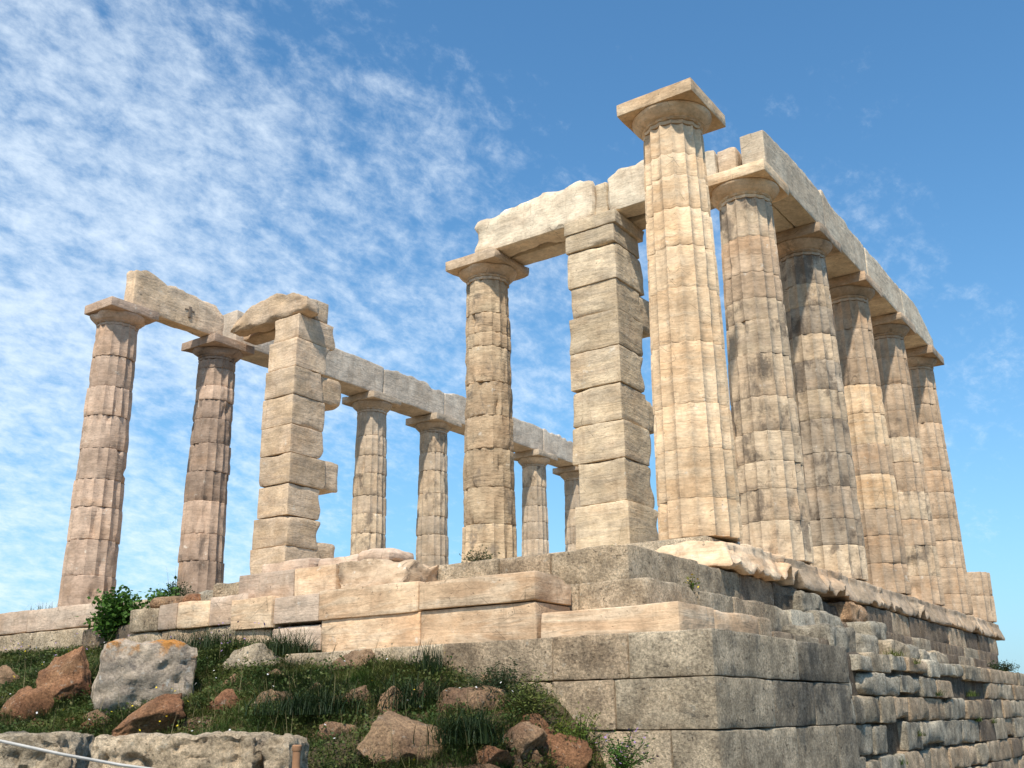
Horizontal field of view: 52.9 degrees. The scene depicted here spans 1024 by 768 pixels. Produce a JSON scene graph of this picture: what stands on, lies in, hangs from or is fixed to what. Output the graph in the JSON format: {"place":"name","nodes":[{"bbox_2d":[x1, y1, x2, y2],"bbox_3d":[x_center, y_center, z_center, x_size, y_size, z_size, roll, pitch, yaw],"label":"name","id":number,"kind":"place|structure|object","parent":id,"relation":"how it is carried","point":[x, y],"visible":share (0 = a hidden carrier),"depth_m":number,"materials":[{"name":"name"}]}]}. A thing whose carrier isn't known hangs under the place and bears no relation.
{"place":"outdoors","nodes":[
{"label":"outdoors","id":0,"kind":"place"},
{"bbox_2d":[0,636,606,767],"bbox_3d":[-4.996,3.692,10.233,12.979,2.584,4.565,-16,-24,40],"label":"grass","id":1,"kind":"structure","parent":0,"point":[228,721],"depth_m":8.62,"materials":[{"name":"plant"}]},
{"bbox_2d":[0,637,635,767],"bbox_3d":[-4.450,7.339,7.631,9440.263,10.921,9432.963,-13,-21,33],"label":"ground","id":2,"kind":"structure","parent":0,"point":[557,706],"depth_m":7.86,"materials":[{"name":"green plant"}]},
{"bbox_2d":[0,665,19,685],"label":"rock","id":3,"kind":"object","parent":2,"relation":"on","point":[5,670],"visible":0.23,"depth_m":11.21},
{"bbox_2d":[0,686,53,719],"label":"rock","id":4,"kind":"object","parent":2,"relation":"on","point":[21,700],"visible":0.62,"depth_m":9.43,"materials":[{"name":"stone"}]},
{"bbox_2d":[0,731,94,767],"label":"hewn block","id":5,"kind":"structure","parent":2,"relation":"on","point":[67,742],"depth_m":6.62,"materials":[{"name":"grey stone"}]},
{"bbox_2d":[36,646,91,701],"bbox_3d":[-4.315,2.958,9.967,0.597,0.825,0.379,-2,-18,5],"label":"rock","id":6,"kind":"object","parent":2,"relation":"on","point":[70,671],"visible":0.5,"depth_m":9.91,"materials":[{"name":"stone"}]},
{"bbox_2d":[0,604,146,653],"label":"wall","id":7,"kind":"structure","parent":2,"relation":"on","point":[57,623],"depth_m":14.38,"materials":[{"name":"beige stone"}]},
{"bbox_2d":[90,638,197,713],"bbox_3d":[-3.408,2.767,9.554,0.907,0.767,0.619,9,-20,-21],"label":"fallen block","id":8,"kind":"object","parent":2,"relation":"on","point":[138,670],"depth_m":9.33,"materials":[{"name":"stone"}]},
{"bbox_2d":[112,693,185,736],"bbox_3d":[-3.003,2.805,8.518,0.618,0.468,0.368,1,-18,-6],"label":"rock","id":9,"kind":"object","parent":2,"relation":"on","point":[149,715],"visible":0.72,"depth_m":8.42,"materials":[{"name":"stone"}]},
{"bbox_2d":[88,730,276,767],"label":"hewn block","id":10,"kind":"structure","parent":2,"relation":"on","point":[230,749],"depth_m":6.39,"materials":[{"name":"stone"}]},
{"bbox_2d":[128,582,254,644],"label":"wall","id":11,"kind":"structure","parent":2,"relation":"on","point":[215,611],"depth_m":12.11,"materials":[{"name":"stone"}]},
{"bbox_2d":[136,576,183,607],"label":"shrub","id":12,"kind":"object","parent":11,"relation":"on","point":[151,597],"visible":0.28,"depth_m":13.10,"materials":[{"name":"green plant"}]},
{"bbox_2d":[150,596,184,607],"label":"rubble stone","id":13,"kind":"object","parent":11,"relation":"on","point":[157,602],"visible":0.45,"depth_m":12.69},
{"bbox_2d":[154,625,256,650],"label":"grass tuft","id":14,"kind":"object","parent":2,"relation":"on","point":[215,640],"visible":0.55,"depth_m":11.01,"materials":[{"name":"plant"}]},
{"bbox_2d":[207,689,238,713],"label":"rock","id":15,"kind":"object","parent":2,"relation":"on","point":[228,695],"visible":0.35,"depth_m":8.75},
{"bbox_2d":[222,643,281,669],"bbox_3d":[-2.516,2.724,10.065,0.731,0.361,0.452,-2,-18,5],"label":"rock","id":16,"kind":"object","parent":2,"relation":"on","point":[254,652],"visible":0.38,"depth_m":10.02,"materials":[{"name":"grey stone"}]},
{"bbox_2d":[249,689,293,705],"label":"rock","id":17,"kind":"object","parent":2,"relation":"on","point":[270,691],"visible":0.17,"depth_m":8.56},
{"bbox_2d":[262,733,308,767],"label":"hewn block","id":18,"kind":"structure","parent":2,"relation":"on","point":[277,751],"depth_m":6.35,"materials":[{"name":"stone"}]},
{"bbox_2d":[237,622,337,656],"bbox_3d":[-2.227,2.564,10.371,1.112,0.371,1.100,-13,-21,33],"label":"grass tuft","id":19,"kind":"object","parent":2,"relation":"on","point":[281,643],"visible":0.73,"depth_m":10.21,"materials":[{"name":"plant"}]},
{"bbox_2d":[0,624,581,767],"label":"dry stems","id":20,"kind":"object","parent":2,"relation":"on","point":[25,665],"visible":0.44,"depth_m":8.62,"materials":[{"name":"plant"}]},
{"bbox_2d":[292,745,301,767],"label":"rope post","id":21,"kind":"object","parent":2,"relation":"on","point":[296,754],"visible":1,"depth_m":6.14,"materials":[{"name":"brown wood"}]},
{"bbox_2d":[0,739,150,767],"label":"rope","id":22,"kind":"object","parent":21,"relation":"attached to","point":[66,754],"visible":1,"depth_m":5.62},
{"bbox_2d":[242,676,386,714],"bbox_3d":[-1.581,2.488,8.245,1.390,0.311,1.564,-13,-21,33],"label":"grass tuft","id":23,"kind":"object","parent":2,"relation":"on","point":[294,706],"visible":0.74,"depth_m":8.02,"materials":[{"name":"plant"}]},
{"bbox_2d":[317,721,355,739],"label":"rock","id":24,"kind":"object","parent":2,"relation":"on","point":[335,727],"visible":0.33,"depth_m":7.71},
{"bbox_2d":[329,649,374,672],"bbox_3d":[-1.430,2.607,9.424,0.460,0.340,0.360,8,-20,-24],"label":"rock","id":25,"kind":"object","parent":2,"relation":"on","point":[354,657],"visible":0.4,"depth_m":9.36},
{"bbox_2d":[376,686,407,714],"bbox_3d":[-0.924,2.538,7.971,0.264,0.383,0.148,0,-18,-2],"label":"rock","id":26,"kind":"object","parent":2,"relation":"on","point":[386,699],"visible":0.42,"depth_m":7.95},
{"bbox_2d":[357,711,444,765],"bbox_3d":[-0.761,2.591,7.345,0.718,0.497,0.357,-3,-18,7],"label":"rock","id":27,"kind":"object","parent":2,"relation":"on","point":[382,732],"visible":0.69,"depth_m":7.28,"materials":[{"name":"stone"}]},
{"bbox_2d":[358,667,453,708],"bbox_3d":[-0.780,2.368,8.027,1.164,0.316,1.104,-13,-21,33],"label":"grass tuft","id":28,"kind":"object","parent":2,"relation":"on","point":[412,697],"visible":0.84,"depth_m":7.97,"materials":[{"name":"plant"}]},
{"bbox_2d":[410,638,450,675],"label":"grass tuft","id":29,"kind":"object","parent":2,"relation":"on","point":[426,661],"visible":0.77,"depth_m":8.78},
{"bbox_2d":[401,703,520,744],"bbox_3d":[-0.413,2.431,7.406,0.950,0.295,1.047,-13,-21,33],"label":"grass tuft","id":30,"kind":"object","parent":2,"relation":"on","point":[476,729],"visible":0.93,"depth_m":7.30,"materials":[{"name":"plant"}]},
{"bbox_2d":[435,685,513,713],"bbox_3d":[-0.291,2.544,8.024,0.682,0.368,0.364,-2,-18,4],"label":"rock","id":31,"kind":"object","parent":2,"relation":"on","point":[458,693],"visible":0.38,"depth_m":7.97,"materials":[{"name":"stone"}]},
{"bbox_2d":[471,745,513,765],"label":"rock","id":32,"kind":"object","parent":2,"relation":"on","point":[496,754],"visible":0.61,"depth_m":7.16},
{"bbox_2d":[454,657,548,698],"bbox_3d":[-0.104,2.388,8.178,0.746,0.424,0.713,-13,-21,33],"label":"weed clump","id":33,"kind":"object","parent":2,"relation":"on","point":[493,682],"visible":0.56,"depth_m":8.13,"materials":[{"name":"green plant"}]},
{"bbox_2d":[499,721,547,759],"bbox_3d":[0.024,2.636,7.512,0.466,0.323,0.282,-4,-18,11],"label":"rock","id":34,"kind":"object","parent":2,"relation":"on","point":[529,735],"visible":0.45,"depth_m":7.44,"materials":[{"name":"stone"}]},
{"bbox_2d":[498,670,561,717],"bbox_3d":[0.112,2.406,7.955,0.512,0.458,0.465,-13,-21,33],"label":"weed clump","id":35,"kind":"object","parent":2,"relation":"on","point":[530,705],"visible":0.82,"depth_m":7.89,"materials":[{"name":"green plant"}]},
{"bbox_2d":[520,713,554,733],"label":"rock","id":36,"kind":"object","parent":2,"relation":"on","point":[535,718],"visible":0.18,"depth_m":7.79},
{"bbox_2d":[81,536,1016,765],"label":"platform","id":37,"kind":"structure","parent":2,"relation":"on","point":[960,688],"depth_m":12.95,"materials":[{"name":"stone"}]},
{"bbox_2d":[75,584,148,641],"bbox_3d":[-5.108,2.945,13.169,1.022,0.754,0.971,-13,-21,33],"label":"shrub","id":38,"kind":"object","parent":37,"relation":"on","point":[116,611],"visible":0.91,"depth_m":13.02,"materials":[{"name":"green plant"}]},
{"bbox_2d":[176,333,254,593],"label":"column","id":39,"kind":"structure","parent":37,"relation":"on","point":[201,547],"depth_m":21.61,"materials":[{"name":"brown stone"}]},
{"bbox_2d":[223,310,273,367],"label":"stone beam","id":40,"kind":"structure","parent":39,"relation":"on","point":[260,357],"depth_m":23.17,"materials":[{"name":"white stone"}]},
{"bbox_2d":[250,313,340,574],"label":"wall pillar","id":41,"kind":"structure","parent":37,"relation":"on","point":[297,476],"depth_m":20.48,"materials":[{"name":"beige stone"}]},
{"bbox_2d":[230,293,318,336],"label":"stone beam","id":42,"kind":"structure","parent":41,"relation":"on","point":[263,315],"depth_m":21.54,"materials":[{"name":"beige stone"}]},
{"bbox_2d":[243,300,328,344],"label":"stone beam","id":43,"kind":"structure","parent":41,"relation":"on","point":[257,338],"depth_m":22.22,"materials":[{"name":"beige stone"}]},
{"bbox_2d":[342,390,401,554],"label":"column","id":44,"kind":"structure","parent":37,"relation":"on","point":[373,408],"depth_m":25.83,"materials":[{"name":"stone"}]},
{"bbox_2d":[322,348,383,395],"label":"stone beam","id":45,"kind":"structure","parent":44,"relation":"on","point":[352,374],"depth_m":25.80,"materials":[{"name":"white stone"}]},
{"bbox_2d":[383,370,443,417],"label":"stone beam","id":46,"kind":"structure","parent":44,"relation":"on","point":[417,397],"depth_m":27.63,"materials":[{"name":"white stone"}]},
{"bbox_2d":[406,412,461,565],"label":"column","id":47,"kind":"structure","parent":37,"relation":"on","point":[432,540],"depth_m":27.79,"materials":[{"name":"grey stone"}]},
{"bbox_2d":[444,393,465,434],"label":"stone beam","id":48,"kind":"structure","parent":47,"relation":"on","point":[454,405],"depth_m":29.07,"materials":[{"name":"white stone"}]},
{"bbox_2d":[459,545,499,562],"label":"shrub","id":49,"kind":"object","parent":37,"relation":"on","point":[476,558],"visible":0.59,"depth_m":10.98,"materials":[{"name":"green plant"}]},
{"bbox_2d":[446,248,528,561],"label":"column","id":50,"kind":"structure","parent":37,"relation":"on","point":[488,277],"depth_m":17.72,"materials":[{"name":"stone"}]},
{"bbox_2d":[475,180,595,257],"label":"stone beam","id":51,"kind":"structure","parent":50,"relation":"on","point":[532,223],"depth_m":17.93,"materials":[{"name":"stone"}]},
{"bbox_2d":[514,449,557,555],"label":"column","id":52,"kind":"structure","parent":37,"relation":"on","point":[535,532],"depth_m":31.89,"materials":[{"name":"grey stone"}]},
{"bbox_2d":[512,417,542,452],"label":"stone beam","id":53,"kind":"structure","parent":52,"relation":"on","point":[527,436],"depth_m":31.87,"materials":[{"name":"white stone"}]},
{"bbox_2d":[543,429,572,467],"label":"stone beam","id":54,"kind":"structure","parent":52,"relation":"on","point":[560,447],"depth_m":33.36,"materials":[{"name":"white stone"}]},
{"bbox_2d":[552,465,581,550],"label":"column","id":55,"kind":"structure","parent":37,"relation":"on","point":[569,475],"depth_m":33.99,"materials":[{"name":"stone"}]},
{"bbox_2d":[564,209,658,549],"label":"wall pillar","id":56,"kind":"structure","parent":37,"relation":"on","point":[613,423],"depth_m":16.29,"materials":[{"name":"stone"}]},
{"bbox_2d":[510,241,565,265],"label":"stone beam","id":57,"kind":"structure","parent":56,"relation":"on","point":[544,251],"depth_m":18.49,"materials":[{"name":"stone"}]},
{"bbox_2d":[596,182,609,213],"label":"stone beam","id":58,"kind":"structure","parent":56,"relation":"on","point":[602,190],"depth_m":17.27,"materials":[{"name":"stone"}]},
{"bbox_2d":[608,160,644,217],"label":"stone beam","id":59,"kind":"structure","parent":56,"relation":"on","point":[626,195],"depth_m":16.96,"materials":[{"name":"stone"}]},
{"bbox_2d":[627,203,714,229],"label":"stone beam","id":60,"kind":"structure","parent":56,"relation":"on","point":[638,221],"depth_m":17.35,"materials":[{"name":"stone"}]},
{"bbox_2d":[428,545,797,606],"bbox_3d":[0.478,2.711,12.855,4.788,0.402,4.682,-13,-21,33],"label":"stone step","id":61,"kind":"object","parent":37,"relation":"on","point":[598,563],"visible":0.3,"depth_m":10.41,"materials":[{"name":"stone"}]},
{"bbox_2d":[617,77,742,542],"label":"column","id":62,"kind":"structure","parent":37,"relation":"on","point":[697,489],"depth_m":12.83,"materials":[{"name":"stone"}]},
{"bbox_2d":[566,577,814,631],"bbox_3d":[1.373,2.691,11.691,2.719,0.348,4.509,-13,-21,33],"label":"stone step","id":63,"kind":"object","parent":37,"relation":"on","point":[620,593],"visible":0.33,"depth_m":9.62,"materials":[{"name":"stone"}]},
{"bbox_2d":[656,541,794,585],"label":"paving slab","id":64,"kind":"structure","parent":37,"relation":"on","point":[748,560],"depth_m":11.90,"materials":[{"name":"beige stone"}]},
{"bbox_2d":[782,558,827,593],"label":"paving slab","id":65,"kind":"structure","parent":37,"relation":"on","point":[807,578],"depth_m":13.59,"materials":[{"name":"brown stone"}]},
{"bbox_2d":[707,159,813,564],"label":"column","id":66,"kind":"structure","parent":65,"relation":"on","point":[773,502],"depth_m":14.85,"materials":[{"name":"stone"}]},
{"bbox_2d":[705,150,718,175],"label":"stone beam","id":67,"kind":"structure","parent":66,"relation":"on","point":[711,158],"depth_m":16.18,"materials":[{"name":"stone"}]},
{"bbox_2d":[717,147,741,171],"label":"stone beam","id":68,"kind":"structure","parent":66,"relation":"on","point":[730,158],"depth_m":16.04,"materials":[{"name":"beige stone"}]},
{"bbox_2d":[740,130,824,226],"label":"stone beam","id":69,"kind":"structure","parent":66,"relation":"on","point":[801,204],"depth_m":16.73,"materials":[{"name":"stone"}]},
{"bbox_2d":[772,204,794,232],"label":"stone beam","id":70,"kind":"structure","parent":66,"relation":"on","point":[782,222],"depth_m":17.42,"materials":[{"name":"stone"}]},
{"bbox_2d":[782,623,847,652],"bbox_3d":[3.403,2.867,11.531,0.586,0.338,0.590,-13,-21,33],"label":"loose block","id":71,"kind":"object","parent":37,"relation":"on","point":[833,635],"depth_m":11.34,"materials":[{"name":"stone"}]},
{"bbox_2d":[817,568,857,601],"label":"paving slab","id":72,"kind":"structure","parent":37,"relation":"on","point":[838,586],"depth_m":14.50,"materials":[{"name":"beige stone"}]},
{"bbox_2d":[846,621,886,639],"bbox_3d":[4.935,3.541,14.571,0.599,0.341,0.836,-13,-21,33],"label":"loose block","id":73,"kind":"object","parent":37,"relation":"on","point":[878,630],"depth_m":14.26,"materials":[{"name":"stone"}]},
{"bbox_2d":[827,601,867,622],"bbox_3d":[4.765,3.337,14.853,0.596,0.333,0.884,-13,-21,33],"label":"loose block","id":74,"kind":"object","parent":73,"relation":"on","point":[850,611],"depth_m":14.48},
{"bbox_2d":[855,633,878,653],"bbox_3d":[4.447,3.475,13.487,0.602,0.381,0.743,-13,-21,33],"label":"loose block","id":75,"kind":"object","parent":37,"relation":"on","point":[866,643],"depth_m":13.21,"materials":[{"name":"stone"}]},
{"bbox_2d":[848,577,886,608],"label":"paving slab","id":76,"kind":"structure","parent":37,"relation":"on","point":[866,594],"depth_m":15.62,"materials":[{"name":"brown stone"}]},
{"bbox_2d":[776,222,867,581],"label":"column","id":77,"kind":"structure","parent":76,"relation":"on","point":[804,252],"depth_m":16.82,"materials":[{"name":"stone"}]},
{"bbox_2d":[818,190,866,278],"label":"stone beam","id":78,"kind":"structure","parent":77,"relation":"on","point":[849,259],"depth_m":19.00,"materials":[{"name":"stone"}]},
{"bbox_2d":[877,587,913,615],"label":"paving slab","id":79,"kind":"structure","parent":37,"relation":"on","point":[896,603],"depth_m":16.94,"materials":[{"name":"beige stone"}]},
{"bbox_2d":[905,595,938,623],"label":"paving slab","id":80,"kind":"structure","parent":37,"relation":"on","point":[923,610],"depth_m":18.17,"materials":[{"name":"brown stone"}]},
{"bbox_2d":[828,271,910,595],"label":"column","id":81,"kind":"structure","parent":80,"relation":"on","point":[853,295],"depth_m":18.78,"materials":[{"name":"beige stone"}]},
{"bbox_2d":[864,248,902,316],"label":"stone beam","id":82,"kind":"structure","parent":81,"relation":"on","point":[889,302],"depth_m":21.00,"materials":[{"name":"stone"}]},
{"bbox_2d":[862,606,998,668],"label":"side wall","id":83,"kind":"structure","parent":37,"relation":"on","point":[957,646],"depth_m":18.30,"materials":[{"name":"brown stone"}]},
{"bbox_2d":[931,603,962,628],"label":"paving slab","id":84,"kind":"structure","parent":37,"relation":"on","point":[947,617],"depth_m":19.73,"materials":[{"name":"beige stone"}]},
{"bbox_2d":[871,312,944,606],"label":"column","id":85,"kind":"structure","parent":84,"relation":"on","point":[891,332],"depth_m":20.76,"materials":[{"name":"beige stone"}]},
{"bbox_2d":[957,611,982,634],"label":"paving slab","id":86,"kind":"structure","parent":37,"relation":"on","point":[969,623],"depth_m":21.21,"materials":[{"name":"brown stone"}]},
{"bbox_2d":[906,345,973,614],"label":"column","id":87,"kind":"structure","parent":86,"relation":"on","point":[923,361],"depth_m":22.73,"materials":[{"name":"beige stone"}]},
{"bbox_2d":[899,288,933,349],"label":"stone beam","id":88,"kind":"structure","parent":87,"relation":"on","point":[921,337],"depth_m":22.92,"materials":[{"name":"stone"}]},
{"bbox_2d":[975,617,993,636],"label":"paving slab","id":89,"kind":"structure","parent":37,"relation":"on","point":[984,628],"depth_m":22.36,"materials":[{"name":"beige stone"}]},
{"bbox_2d":[986,621,1004,640],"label":"paving slab","id":90,"kind":"structure","parent":37,"relation":"on","point":[996,631],"depth_m":23.38,"materials":[{"name":"brown stone"}]},
{"bbox_2d":[967,572,996,622],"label":"column","id":91,"kind":"structure","parent":90,"relation":"on","point":[982,597],"depth_m":23.96,"materials":[{"name":"beige stone"}]},
{"bbox_2d":[539,733,592,767],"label":"rock","id":92,"kind":"object","parent":2,"relation":"on","point":[579,752],"visible":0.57,"depth_m":7.60,"materials":[{"name":"stone"}]},
{"bbox_2d":[285,628,860,767],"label":"foundation wall","id":93,"kind":"structure","parent":2,"relation":"on","point":[690,698],"depth_m":8.04,"materials":[{"name":"stone"}]},
{"bbox_2d":[230,571,570,652],"bbox_3d":[-1.254,2.394,10.403,4.000,0.649,0.663,-13,-21,33],"label":"marble step","id":94,"kind":"object","parent":93,"relation":"on","point":[501,607],"visible":0.77,"depth_m":9.86,"materials":[{"name":"stone"}]},
{"bbox_2d":[238,558,438,597],"bbox_3d":[-1.917,2.152,11.459,2.456,0.526,0.802,-13,-21,33],"label":"marble step","id":95,"kind":"object","parent":94,"relation":"on","point":[297,577],"visible":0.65,"depth_m":11.07,"materials":[{"name":"stone"}]},
{"bbox_2d":[318,554,358,565],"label":"broken stone","id":96,"kind":"object","parent":95,"relation":"on","point":[331,561],"visible":0.25,"depth_m":11.54,"materials":[{"name":"beige stone"}]},
{"bbox_2d":[358,548,413,561],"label":"broken stone","id":97,"kind":"object","parent":95,"relation":"on","point":[394,555],"visible":0.62,"depth_m":11.14,"materials":[{"name":"beige stone"}]},
{"bbox_2d":[541,601,828,644],"bbox_3d":[2.015,2.533,10.332,1.356,0.265,4.258,-13,-21,33],"label":"marble step","id":98,"kind":"object","parent":93,"relation":"on","point":[671,616],"visible":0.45,"depth_m":8.73,"materials":[{"name":"beige stone"}]},
{"bbox_2d":[547,702,614,753],"bbox_3d":[0.512,2.651,7.829,0.569,0.451,0.451,11,-21,-32],"label":"shrub","id":99,"kind":"object","parent":2,"relation":"on","point":[570,731],"visible":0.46,"depth_m":7.80,"materials":[{"name":"green plant"}]},
{"bbox_2d":[595,724,657,767],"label":"shrub","id":100,"kind":"object","parent":2,"relation":"on","point":[621,760],"visible":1,"depth_m":7.26,"materials":[{"name":"green plant"}]},
{"bbox_2d":[840,652,1023,767],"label":"rough wall","id":101,"kind":"structure","parent":2,"relation":"on","point":[996,747],"depth_m":13.63,"materials":[{"name":"stone"}]},
{"bbox_2d":[836,625,855,652],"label":"loose block","id":102,"kind":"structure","parent":101,"relation":"on","point":[850,634],"depth_m":11.93,"materials":[{"name":"stone"}]},
{"bbox_2d":[878,639,910,657],"bbox_3d":[5.064,3.676,14.081,0.599,0.316,0.974,-13,-21,33],"label":"loose block","id":103,"kind":"object","parent":101,"relation":"on","point":[896,645],"depth_m":13.69,"materials":[{"name":"grey stone"}]},
{"bbox_2d":[987,660,1019,672],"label":"shrub","id":104,"kind":"object","parent":101,"relation":"on","point":[999,667],"visible":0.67,"depth_m":20.09,"materials":[{"name":"green plant"}]},
{"bbox_2d":[0,0,1023,673],"label":"sky","id":105,"kind":"structure","parent":0,"point":[236,154],"materials":[{"name":"blue"}]},
{"bbox_3d":[-7.735,4.384,18.942,1.722,0.413,1.378,-13,-21,33],"label":"paving slab","id":106,"kind":"object","parent":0,"visible":0},
{"bbox_2d":[57,296,159,606],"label":"column","id":107,"kind":"structure","parent":106,"relation":"on","point":[89,568],"depth_m":19.53,"materials":[{"name":"stone"}]},
{"bbox_2d":[124,270,223,336],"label":"stone beam","id":108,"kind":"structure","parent":107,"relation":"on","point":[176,307],"depth_m":21.50,"materials":[{"name":"beige stone"}]},
{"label":"loose block","id":109,"kind":"object","parent":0,"visible":0},
{"bbox_2d":[806,610,833,625],"bbox_3d":[3.768,3.046,13.146,0.584,0.281,0.642,-13,-21,33],"label":"loose block","id":110,"kind":"object","parent":109,"relation":"on","point":[820,617],"depth_m":12.86,"materials":[{"name":"stone"}]},
{"bbox_2d":[791,590,823,611],"bbox_3d":[3.687,2.897,13.512,0.598,0.324,0.842,-13,-21,33],"label":"loose block","id":111,"kind":"object","parent":110,"relation":"on","point":[803,601],"depth_m":13.16,"materials":[{"name":"stone"}]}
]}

